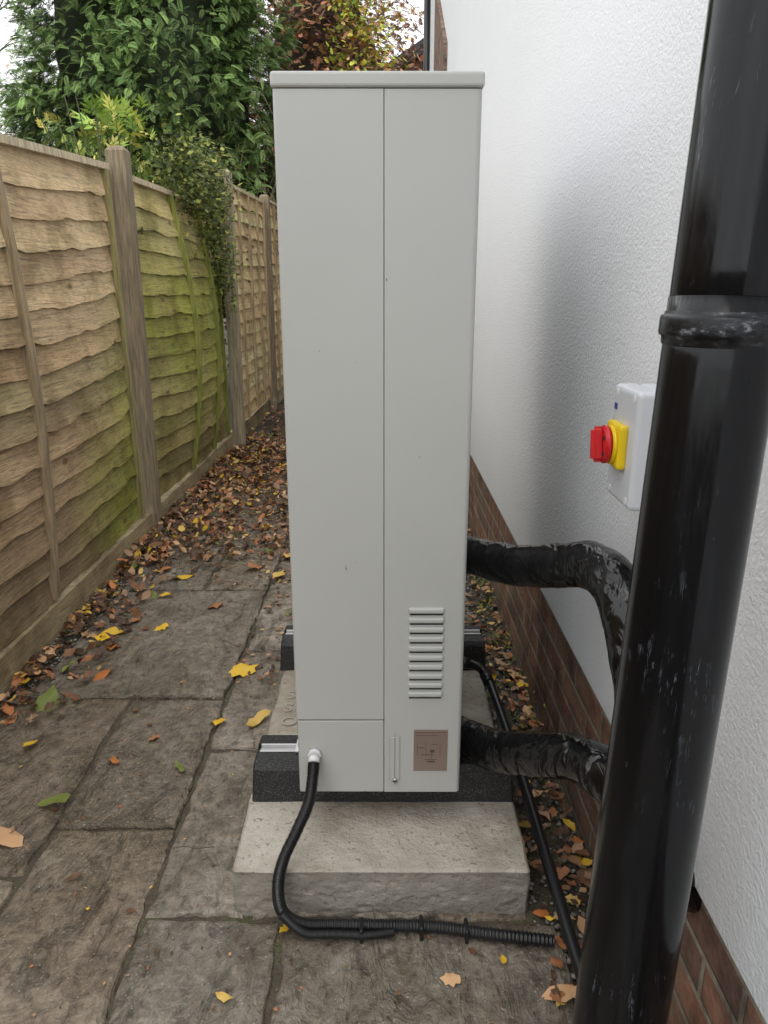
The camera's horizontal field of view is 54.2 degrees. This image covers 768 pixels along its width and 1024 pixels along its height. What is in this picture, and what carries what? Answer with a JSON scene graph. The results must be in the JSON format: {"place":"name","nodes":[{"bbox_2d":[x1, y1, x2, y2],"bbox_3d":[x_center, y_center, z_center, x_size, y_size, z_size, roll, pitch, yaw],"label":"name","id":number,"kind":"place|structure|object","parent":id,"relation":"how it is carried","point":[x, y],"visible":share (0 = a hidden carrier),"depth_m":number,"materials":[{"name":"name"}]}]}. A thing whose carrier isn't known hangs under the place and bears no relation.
{"place":"outdoors","nodes":[
{"label":"outdoors","id":0,"kind":"place"},
{"bbox_2d":[0,0,423,145],"label":"sky","id":1,"kind":"structure","parent":0,"point":[7,30],"materials":[{"name":"white"}]},
{"bbox_2d":[223,318,286,465],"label":"ground","id":2,"kind":"structure","parent":0,"point":[260,426],"depth_m":7.20,"materials":[{"name":"soil"}]},
{"bbox_2d":[0,0,56,144],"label":"distant trees","id":3,"kind":"object","parent":2,"relation":"on","point":[4,17],"visible":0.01,"depth_m":15.10,"materials":[{"name":"green plant"}]},
{"bbox_2d":[29,91,216,257],"bbox_3d":[-1.554,-1.810,4.588,0.831,1.351,2.312,0,17,0],"label":"laurel shrub","id":4,"kind":"object","parent":2,"relation":"on","point":[96,133],"visible":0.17,"depth_m":3.97,"materials":[{"name":"green plant"}]},
{"bbox_2d":[0,133,283,693],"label":"wooden fence","id":5,"kind":"object","parent":2,"relation":"on","point":[117,436],"visible":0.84,"depth_m":3.33,"materials":[{"name":"brown wood"}]},
{"bbox_2d":[70,79,255,326],"bbox_3d":[-1.483,-2.216,5.701,1.134,1.614,2.998,0,17,0],"label":"ivy bush","id":6,"kind":"object","parent":5,"relation":"attached to","point":[193,165],"visible":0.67,"depth_m":4.79,"materials":[{"name":"green plant"}]},
{"bbox_2d":[0,0,304,317],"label":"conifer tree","id":7,"kind":"object","parent":2,"relation":"on","point":[190,56],"visible":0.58,"depth_m":7.57,"materials":[{"name":"green plant"}]},
{"bbox_2d":[206,92,279,380],"bbox_3d":[-0.934,-3.265,9.429,3.557,3.993,3.091,0,17,0],"label":"hedge","id":8,"kind":"object","parent":2,"relation":"on","point":[264,187],"visible":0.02,"depth_m":8.44,"materials":[{"name":"green plant"}]},
{"bbox_2d":[249,0,423,159],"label":"beech tree","id":9,"kind":"object","parent":2,"relation":"on","point":[311,35],"visible":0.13,"depth_m":10.48,"materials":[{"name":"brown plant"}]},
{"bbox_2d":[181,479,545,730],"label":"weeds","id":10,"kind":"object","parent":2,"relation":"on","point":[496,642],"visible":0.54,"depth_m":2.86,"materials":[{"name":"green plant"}]},
{"bbox_2d":[319,0,410,70],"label":"maple tree","id":11,"kind":"object","parent":2,"relation":"on","point":[350,14],"visible":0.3,"depth_m":9.95,"materials":[{"name":"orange plant"}]},
{"bbox_2d":[434,0,447,70],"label":"brick pier","id":12,"kind":"structure","parent":2,"relation":"on","point":[440,49],"depth_m":6.36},
{"bbox_2d":[468,455,765,1023],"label":"brick plinth","id":13,"kind":"structure","parent":2,"relation":"on","point":[710,986],"depth_m":1.85,"materials":[{"name":"brown brick"}]},
{"bbox_2d":[461,0,767,1023],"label":"render wall","id":14,"kind":"structure","parent":13,"relation":"on","point":[587,120],"depth_m":1.68,"materials":[{"name":"white paint"}]},
{"bbox_2d":[423,0,430,70],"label":"rainwater pipe","id":15,"kind":"object","parent":14,"relation":"attached to","point":[426,42],"depth_m":8.13,"materials":[{"name":"black plastic"}]},
{"bbox_2d":[590,383,655,510],"bbox_3d":[0.400,-0.094,1.223,0.126,0.217,0.129,0,17,0],"label":"isolator switch","id":16,"kind":"object","parent":14,"relation":"attached to","point":[619,442],"visible":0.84,"depth_m":1.19,"materials":[{"name":"grey plastic"}]},
{"bbox_2d":[572,0,767,1023],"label":"soil pipe","id":17,"kind":"object","parent":14,"relation":"attached to","point":[708,436],"visible":1,"depth_m":0.75,"materials":[{"name":"black plastic"}]},
{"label":"walls","id":18,"kind":"object","parent":2,"relation":"on","visible":0},
{"bbox_2d":[407,58,422,70],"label":"gable","id":19,"kind":"structure","parent":18,"relation":"on","point":[417,68],"depth_m":13.30,"materials":[{"name":"brick"}]},
{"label":"roof slope","id":20,"kind":"object","parent":18,"relation":"on","visible":0},
{"bbox_2d":[388,39,422,69],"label":"roof slope","id":21,"kind":"structure","parent":20,"relation":"attached to","point":[416,59],"depth_m":13.39,"materials":[{"name":"tile"}]},
{"bbox_2d":[381,39,423,70],"bbox_3d":[1.375,-8.361,12.680,3.350,2.280,0.080,0,17,0],"label":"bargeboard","id":22,"kind":"object","parent":21,"relation":"attached to","point":[417,46],"depth_m":12.80,"materials":[{"name":"plastic"}]},
{"bbox_2d":[0,466,590,1023],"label":"paving","id":23,"kind":"structure","parent":0,"point":[80,962],"depth_m":1.71,"materials":[{"name":"stone"}]},
{"bbox_2d":[14,448,456,1023],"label":"twigs","id":24,"kind":"object","parent":23,"relation":"on","point":[230,734],"visible":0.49,"depth_m":2.28,"materials":[{"name":"brown wood"}]},
{"bbox_2d":[1,478,588,1023],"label":"gravel","id":25,"kind":"structure","parent":23,"relation":"on","point":[531,884],"depth_m":2.00,"materials":[{"name":"brown gravel"}]},
{"bbox_2d":[0,401,592,1023],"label":"fallen leaves","id":26,"kind":"object","parent":23,"relation":"on","point":[50,699],"visible":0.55,"depth_m":3.00,"materials":[{"name":"brown plant"}]},
{"bbox_2d":[232,670,529,916],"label":"concrete plinth","id":27,"kind":"structure","parent":23,"relation":"on","point":[348,859],"depth_m":1.58,"materials":[{"name":"grey concrete"}]},
{"bbox_2d":[252,735,512,801],"bbox_3d":[-0.003,0.605,1.794,0.606,0.100,0.140,0,17,0],"label":"rubber support foot","id":28,"kind":"object","parent":27,"relation":"on","point":[276,777],"visible":0.45,"depth_m":1.74},
{"bbox_2d":[270,71,484,791],"bbox_3d":[-0.012,-0.194,1.880,0.392,1.382,1.014,0,17,0],"label":"heat pump","id":29,"kind":"object","parent":28,"relation":"on","point":[377,183],"visible":1,"depth_m":1.38,"materials":[{"name":"grey paint"}]},
{"bbox_2d":[460,715,607,804],"bbox_3d":[0.313,0.507,1.486,0.112,0.259,0.718,-10,19,-30],"label":"insulated pipe","id":30,"kind":"object","parent":29,"relation":"attached to","point":[579,760],"visible":0.57,"depth_m":1.45,"materials":[{"name":"black rubber"}]},
{"bbox_2d":[466,536,701,912],"bbox_3d":[0.316,0.277,1.436,0.165,0.493,0.863,-7,18,-21],"label":"insulated pipe","id":31,"kind":"object","parent":29,"relation":"attached to","point":[600,573],"visible":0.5,"depth_m":1.33,"materials":[{"name":"black rubber"}]},
{"bbox_2d":[280,625,485,670],"bbox_3d":[-0.003,0.426,2.392,0.642,0.100,0.140,0,17,0],"label":"rubber support foot","id":32,"kind":"object","parent":27,"relation":"on","point":[474,645],"visible":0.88,"depth_m":2.33},
{"bbox_2d":[272,762,554,947],"bbox_3d":[0.053,0.712,1.458,0.546,0.310,0.185,6,18,19],"label":"flexible conduit","id":33,"kind":"object","parent":23,"relation":"on","point":[361,929],"visible":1,"depth_m":1.50,"materials":[{"name":"black plastic"}]},
{"bbox_2d":[463,657,580,979],"bbox_3d":[0.315,0.650,1.780,0.164,0.201,1.083,-4,17,-13],"label":"condensate pipe","id":34,"kind":"object","parent":23,"relation":"on","point":[560,904],"visible":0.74,"depth_m":1.61,"materials":[{"name":"black plastic"}]},
{"bbox_2d":[430,0,461,70],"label":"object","id":35,"kind":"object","parent":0,"point":[452,12],"depth_m":5.56,"materials":[{"name":"white paint"}]}
]}

